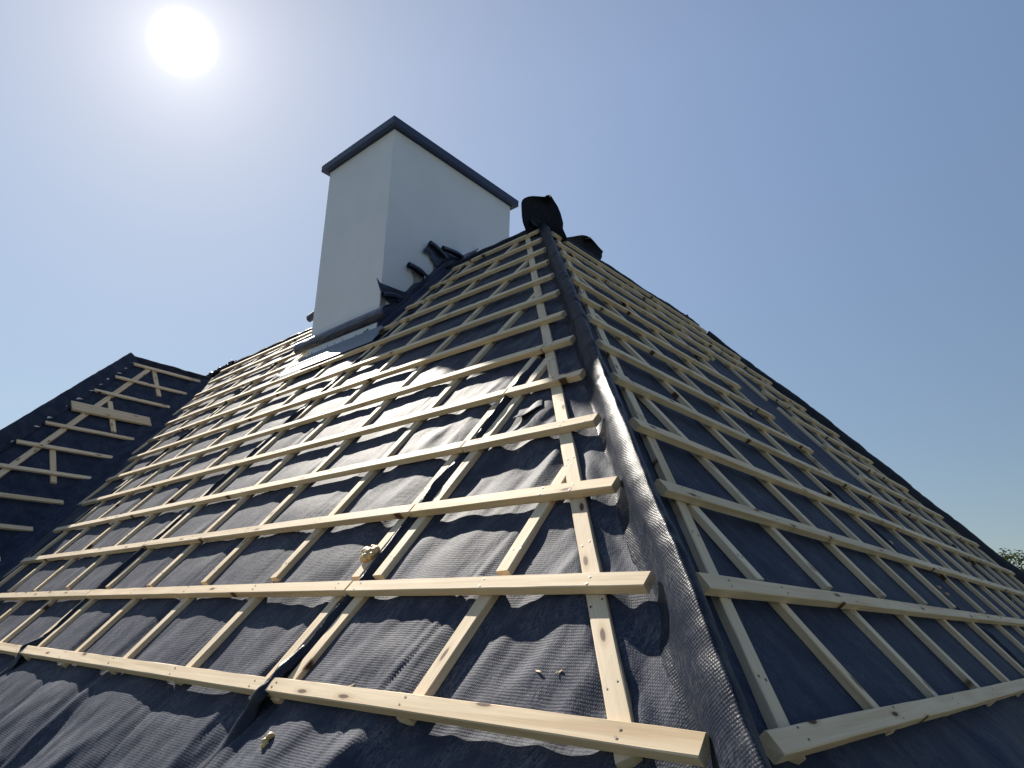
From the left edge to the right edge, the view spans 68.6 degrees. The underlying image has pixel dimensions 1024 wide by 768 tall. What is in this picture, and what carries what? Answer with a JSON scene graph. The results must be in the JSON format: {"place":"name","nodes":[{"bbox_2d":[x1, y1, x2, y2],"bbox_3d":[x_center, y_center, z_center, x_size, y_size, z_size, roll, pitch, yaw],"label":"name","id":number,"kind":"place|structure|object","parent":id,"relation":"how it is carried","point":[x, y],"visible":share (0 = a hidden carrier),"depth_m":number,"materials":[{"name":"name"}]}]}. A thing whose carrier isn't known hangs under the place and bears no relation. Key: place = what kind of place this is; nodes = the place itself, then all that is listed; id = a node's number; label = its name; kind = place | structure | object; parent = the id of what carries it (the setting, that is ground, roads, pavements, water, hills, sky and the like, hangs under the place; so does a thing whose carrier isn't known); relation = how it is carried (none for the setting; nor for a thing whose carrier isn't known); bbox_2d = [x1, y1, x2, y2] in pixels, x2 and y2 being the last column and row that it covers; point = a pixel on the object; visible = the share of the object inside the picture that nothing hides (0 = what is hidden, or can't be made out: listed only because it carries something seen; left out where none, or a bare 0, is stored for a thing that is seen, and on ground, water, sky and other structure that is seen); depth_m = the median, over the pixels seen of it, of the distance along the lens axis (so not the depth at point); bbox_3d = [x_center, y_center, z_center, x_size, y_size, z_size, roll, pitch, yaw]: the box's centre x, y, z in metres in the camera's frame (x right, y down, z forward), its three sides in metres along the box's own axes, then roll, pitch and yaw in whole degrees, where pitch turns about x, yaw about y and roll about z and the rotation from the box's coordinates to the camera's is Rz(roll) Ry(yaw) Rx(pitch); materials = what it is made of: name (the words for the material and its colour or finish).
{"place":"outdoors","nodes":[
{"label":"outdoors","id":0,"kind":"place"},
{"bbox_2d":[0,115,1023,767],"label":"house","id":1,"kind":"structure","parent":0,"point":[656,531],"depth_m":2.80,"materials":[{"name":"black fabric"}]},
{"bbox_2d":[261,732,274,748],"bbox_3d":[-0.598,0.868,1.831,0.025,0.043,0.020,-15,-66,42],"label":"foam blob","id":2,"kind":"object","parent":1,"relation":"on","point":[267,739],"visible":1,"depth_m":1.83,"materials":[{"name":"beige plastic"}]},
{"bbox_2d":[360,544,379,561],"bbox_3d":[-0.467,0.553,2.457,0.077,0.076,0.034,-15,-66,42],"label":"foam blob","id":3,"kind":"object","parent":1,"relation":"on","point":[371,552],"visible":1,"depth_m":2.44,"materials":[{"name":"beige plastic"}]},
{"bbox_2d":[0,0,1023,568],"label":"sky","id":4,"kind":"structure","parent":0,"point":[832,191],"materials":[{"name":"blue"}]},
{"bbox_2d":[998,548,1023,571],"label":"tree","id":5,"kind":"object","parent":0,"point":[1008,557],"visible":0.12,"depth_m":27.19,"materials":[{"name":"green plant"}]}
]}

